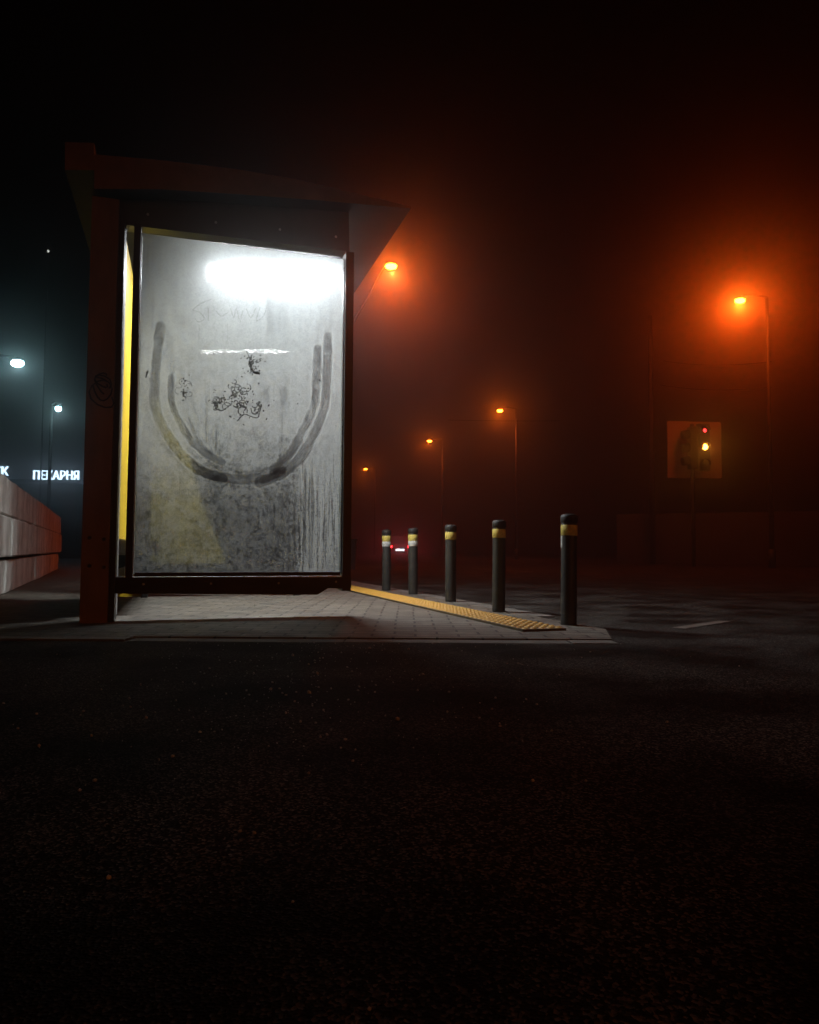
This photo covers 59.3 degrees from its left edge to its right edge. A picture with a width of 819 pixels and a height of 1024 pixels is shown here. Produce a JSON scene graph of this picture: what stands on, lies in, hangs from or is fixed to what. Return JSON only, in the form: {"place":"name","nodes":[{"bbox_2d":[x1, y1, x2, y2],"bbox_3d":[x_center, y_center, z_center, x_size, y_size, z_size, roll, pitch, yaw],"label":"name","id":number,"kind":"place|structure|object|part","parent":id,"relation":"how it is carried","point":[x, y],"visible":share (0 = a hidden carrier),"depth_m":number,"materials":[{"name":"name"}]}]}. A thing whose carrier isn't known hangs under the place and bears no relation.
{"place":"outdoors","nodes":[
{"label":"outdoors","id":0,"kind":"place"},
{"bbox_2d":[9,479,82,557],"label":"shop building","id":1,"kind":"structure","parent":0,"point":[66,506],"depth_m":29.08,"materials":[{"name":"grey glass"}]},
{"bbox_2d":[0,466,9,476],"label":"shop sign","id":2,"kind":"object","parent":1,"relation":"attached to","point":[3,469],"visible":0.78,"depth_m":28.84,"materials":[{"name":"white plastic"}]},
{"bbox_2d":[33,470,78,479],"bbox_3d":[-14.164,-1.451,28.919,1.811,0.415,0.210,0,-3,0],"label":"shop sign","id":3,"kind":"object","parent":1,"relation":"attached to","point":[65,473],"visible":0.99,"depth_m":28.82,"materials":[{"name":"white plastic"}]},
{"bbox_2d":[50,505,77,544],"bbox_3d":[-13.992,0.512,29.077,1.150,1.600,0.125,0,-3,0],"label":"window","id":4,"kind":"structure","parent":1,"relation":"in","point":[68,514],"depth_m":29.03,"materials":[{"name":"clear glass"}]},
{"bbox_2d":[0,558,611,640],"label":"pavement","id":5,"kind":"structure","parent":0,"point":[47,604],"depth_m":4.21,"materials":[{"name":"concrete"}]},
{"bbox_2d":[0,560,4,593],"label":"concrete block","id":6,"kind":"structure","parent":5,"relation":"on","point":[2,566],"depth_m":6.18,"materials":[{"name":"grey concrete"}]},
{"bbox_2d":[0,514,11,556],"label":"concrete block","id":7,"kind":"structure","parent":6,"relation":"on","point":[5,534],"depth_m":5.98,"materials":[{"name":"grey concrete"}]},
{"bbox_2d":[0,473,7,514],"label":"concrete block","id":8,"kind":"structure","parent":7,"relation":"on","point":[3,492],"depth_m":6.12,"materials":[{"name":"grey concrete"}]},
{"bbox_2d":[0,354,24,366],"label":"street lamp","id":9,"kind":"object","parent":5,"relation":"on","point":[17,362],"visible":1,"depth_m":17.15,"materials":[{"name":"metal"}]},
{"bbox_2d":[0,556,34,593],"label":"concrete block","id":10,"kind":"structure","parent":5,"relation":"on","point":[18,571],"depth_m":7.25,"materials":[{"name":"grey concrete"}]},
{"bbox_2d":[9,518,38,556],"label":"concrete block","id":11,"kind":"structure","parent":10,"relation":"on","point":[24,538],"depth_m":7.24,"materials":[{"name":"grey concrete"}]},
{"bbox_2d":[4,479,34,524],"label":"concrete block","id":12,"kind":"structure","parent":11,"relation":"on","point":[20,504],"depth_m":7.34,"materials":[{"name":"grey concrete"}]},
{"bbox_2d":[22,555,50,579],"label":"concrete block","id":13,"kind":"structure","parent":5,"relation":"on","point":[42,565],"depth_m":9.86,"materials":[{"name":"grey concrete"}]},
{"bbox_2d":[38,527,53,553],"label":"concrete block","id":14,"kind":"structure","parent":13,"relation":"on","point":[46,539],"depth_m":10.05,"materials":[{"name":"grey concrete"}]},
{"bbox_2d":[34,499,50,529],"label":"concrete block","id":15,"kind":"structure","parent":14,"relation":"on","point":[42,516],"depth_m":9.98,"materials":[{"name":"concrete"}]},
{"bbox_2d":[39,250,48,501],"bbox_3d":[-13.351,-3.975,26.244,0.069,11.386,0.070,0,-3,0],"label":"mast","id":16,"kind":"object","parent":5,"relation":"on","point":[43,385],"visible":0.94,"depth_m":26.25,"materials":[{"name":"metal"}]},
{"bbox_2d":[36,554,58,571],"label":"concrete block","id":17,"kind":"structure","parent":5,"relation":"on","point":[54,561],"depth_m":12.68,"materials":[{"name":"grey concrete"}]},
{"bbox_2d":[52,532,61,552],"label":"concrete block","id":18,"kind":"structure","parent":17,"relation":"on","point":[57,544],"depth_m":12.80,"materials":[{"name":"concrete"}]},
{"bbox_2d":[49,511,60,533],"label":"concrete block","id":19,"kind":"structure","parent":18,"relation":"on","point":[55,523],"depth_m":12.95,"materials":[{"name":"grey concrete"}]},
{"bbox_2d":[46,401,61,553],"bbox_3d":[-10.458,-0.905,21.100,0.407,4.741,0.182,0,-3,13],"label":"street lamp","id":20,"kind":"object","parent":5,"relation":"on","point":[58,408],"visible":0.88,"depth_m":21.13,"materials":[{"name":"metal"}]},
{"bbox_2d":[65,142,410,622],"bbox_3d":[-1.312,-0.622,5.314,1.950,2.591,2.600,1,-3,-17],"label":"bus shelter","id":21,"kind":"object","parent":5,"relation":"on","point":[218,426],"visible":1,"depth_m":4.19,"materials":[{"name":"brown paint"}]},
{"bbox_2d":[118,540,125,568],"bbox_3d":[-1.947,0.313,5.160,0.298,0.200,1.482,1,-3,-18],"label":"bench","id":22,"kind":"object","parent":21,"relation":"attached to","point":[122,553],"visible":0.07,"depth_m":4.45,"materials":[{"name":"brown wood"}]},
{"bbox_2d":[382,530,390,590],"bbox_3d":[-0.231,0.489,7.193,0.094,0.625,0.094,0,-3,0],"label":"bollard","id":23,"kind":"object","parent":5,"relation":"on","point":[386,560],"visible":0.95,"depth_m":7.16,"materials":[{"name":"grey metal"}]},
{"bbox_2d":[408,528,417,593],"bbox_3d":[0.032,0.461,6.630,0.094,0.625,0.094,0,-3,0],"label":"bollard","id":24,"kind":"object","parent":5,"relation":"on","point":[412,560],"visible":0.95,"depth_m":6.60,"materials":[{"name":"grey metal"}]},
{"bbox_2d":[336,585,565,631],"bbox_3d":[-0.027,0.694,5.687,0.245,0.022,4.400,1,-3,-19],"label":"tactile strip","id":25,"kind":"object","parent":5,"relation":"on","point":[517,624],"visible":0.92,"depth_m":4.46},
{"bbox_2d":[445,525,456,601],"bbox_3d":[0.325,0.412,5.676,0.094,0.625,0.094,0,-4,0],"label":"bollard","id":26,"kind":"object","parent":5,"relation":"on","point":[450,563],"visible":0.95,"depth_m":5.64,"materials":[{"name":"grey metal"}]},
{"bbox_2d":[492,520,505,611],"bbox_3d":[0.592,0.365,4.768,0.094,0.625,0.094,1,-3,0],"label":"bollard","id":27,"kind":"object","parent":5,"relation":"on","point":[498,562],"visible":0.97,"depth_m":4.73,"materials":[{"name":"grey metal"}]},
{"bbox_2d":[560,514,577,625],"bbox_3d":[0.873,0.323,3.943,0.094,0.625,0.094,1,-3,0],"label":"bollard","id":28,"kind":"object","parent":5,"relation":"on","point":[569,529],"visible":0.96,"depth_m":3.91,"materials":[{"name":"grey metal"}]},
{"bbox_2d":[351,539,357,569],"bbox_3d":[-1.296,0.875,14.974,0.400,0.630,0.340,0,-3,0],"label":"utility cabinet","id":29,"kind":"object","parent":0,"point":[353,554],"visible":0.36,"depth_m":14.82,"materials":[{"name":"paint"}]},
{"bbox_3d":[-1.296,0.882,14.819,0.300,0.500,0.012,0,-3,0],"label":"door","id":30,"kind":"part","parent":29,"relation":"part of","materials":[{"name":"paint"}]},
{"bbox_2d":[0,552,818,1023],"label":"ground","id":31,"kind":"structure","parent":0,"point":[654,868],"depth_m":1.10,"materials":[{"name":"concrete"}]},
{"bbox_2d":[0,636,617,643],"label":"kerb","id":32,"kind":"structure","parent":31,"relation":"on","point":[65,638],"depth_m":3.22,"materials":[{"name":"concrete"}]},
{"bbox_2d":[364,466,375,554],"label":"street lamp","id":33,"kind":"object","parent":31,"relation":"on","point":[374,551],"visible":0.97,"depth_m":59.95,"materials":[{"name":"metal"}]},
{"bbox_2d":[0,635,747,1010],"bbox_3d":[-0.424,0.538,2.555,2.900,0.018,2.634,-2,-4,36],"label":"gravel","id":34,"kind":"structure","parent":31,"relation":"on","point":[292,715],"depth_m":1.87,"materials":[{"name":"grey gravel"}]},
{"bbox_2d":[353,260,396,324],"bbox_3d":[-0.955,-2.340,16.905,1.285,7.277,0.219,0,-3,7],"label":"street lamp","id":35,"kind":"object","parent":31,"relation":"on","point":[390,265],"visible":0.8,"depth_m":17.02,"materials":[{"name":"metal"}]},
{"bbox_2d":[391,535,407,553],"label":"parked car","id":36,"kind":"object","parent":31,"relation":"on","point":[399,544],"visible":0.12,"depth_m":41.98,"materials":[{"name":"paint"}]},
{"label":"windows","id":37,"kind":"part","parent":36,"relation":"part of","materials":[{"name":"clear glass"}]},
{"bbox_2d":[427,438,442,556],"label":"street lamp","id":38,"kind":"object","parent":31,"relation":"on","point":[441,551],"visible":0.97,"depth_m":44.39,"materials":[{"name":"metal"}]},
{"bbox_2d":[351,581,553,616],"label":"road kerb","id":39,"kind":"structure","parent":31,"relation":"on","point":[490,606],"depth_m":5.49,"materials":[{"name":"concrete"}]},
{"bbox_2d":[497,406,517,559],"bbox_3d":[4.714,-1.418,34.605,1.045,7.387,0.217,1,-3,-10],"label":"street lamp","id":40,"kind":"object","parent":31,"relation":"on","point":[516,534],"visible":1,"depth_m":34.64,"materials":[{"name":"metal"}]},
{"bbox_2d":[648,315,655,563],"bbox_3d":[8.120,-2.453,24.167,0.193,8.386,0.193,0,-3,0],"label":"utility pole","id":41,"kind":"object","parent":31,"relation":"on","point":[652,530],"visible":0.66,"depth_m":24.08,"materials":[{"name":"metal"}]},
{"bbox_2d":[667,421,721,566],"bbox_3d":[8.238,-0.541,20.430,1.628,4.172,0.574,1,-3,-6],"label":"traffic light","id":42,"kind":"object","parent":31,"relation":"on","point":[693,450],"visible":1,"depth_m":20.66,"materials":[{"name":"metal"}]},
{"bbox_2d":[672,621,729,628],"bbox_3d":[1.644,0.630,4.038,0.596,0.001,0.070,3,-4,-44],"label":"road marking","id":43,"kind":"object","parent":31,"relation":"on","point":[700,624],"visible":1,"depth_m":4.03,"materials":[{"name":"paint"}]},
{"bbox_2d":[734,293,775,567],"bbox_3d":[9.226,-2.210,19.214,1.045,7.387,0.217,1,-3,-10],"label":"street lamp","id":44,"kind":"object","parent":31,"relation":"on","point":[771,549],"visible":0.98,"depth_m":19.24,"materials":[{"name":"metal"}]},
{"bbox_2d":[665,361,770,365],"bbox_3d":[9.151,-4.571,21.828,0.024,1.283,4.865,1,-3,-15],"label":"overhead wire","id":45,"kind":"object","parent":44,"relation":"attached to","point":[719,365],"visible":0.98,"depth_m":20.95,"materials":[{"name":"black metal"}]},
{"bbox_2d":[0,0,818,552],"label":"sky","id":46,"kind":"structure","parent":0,"point":[571,174],"materials":[{"name":"black"}]},
{"bbox_2d":[458,420,492,420],"bbox_3d":[3.966,-3.840,30.248,4.706,0.043,0.024,0,-3,0],"label":"overhead wire","id":47,"kind":"object","parent":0,"point":[475,420],"visible":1,"depth_m":30.24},
{"bbox_2d":[617,511,818,565],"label":"boundary wall","id":48,"kind":"structure","parent":0,"point":[734,538],"depth_m":23.41,"materials":[{"name":"grey concrete"}]}
]}

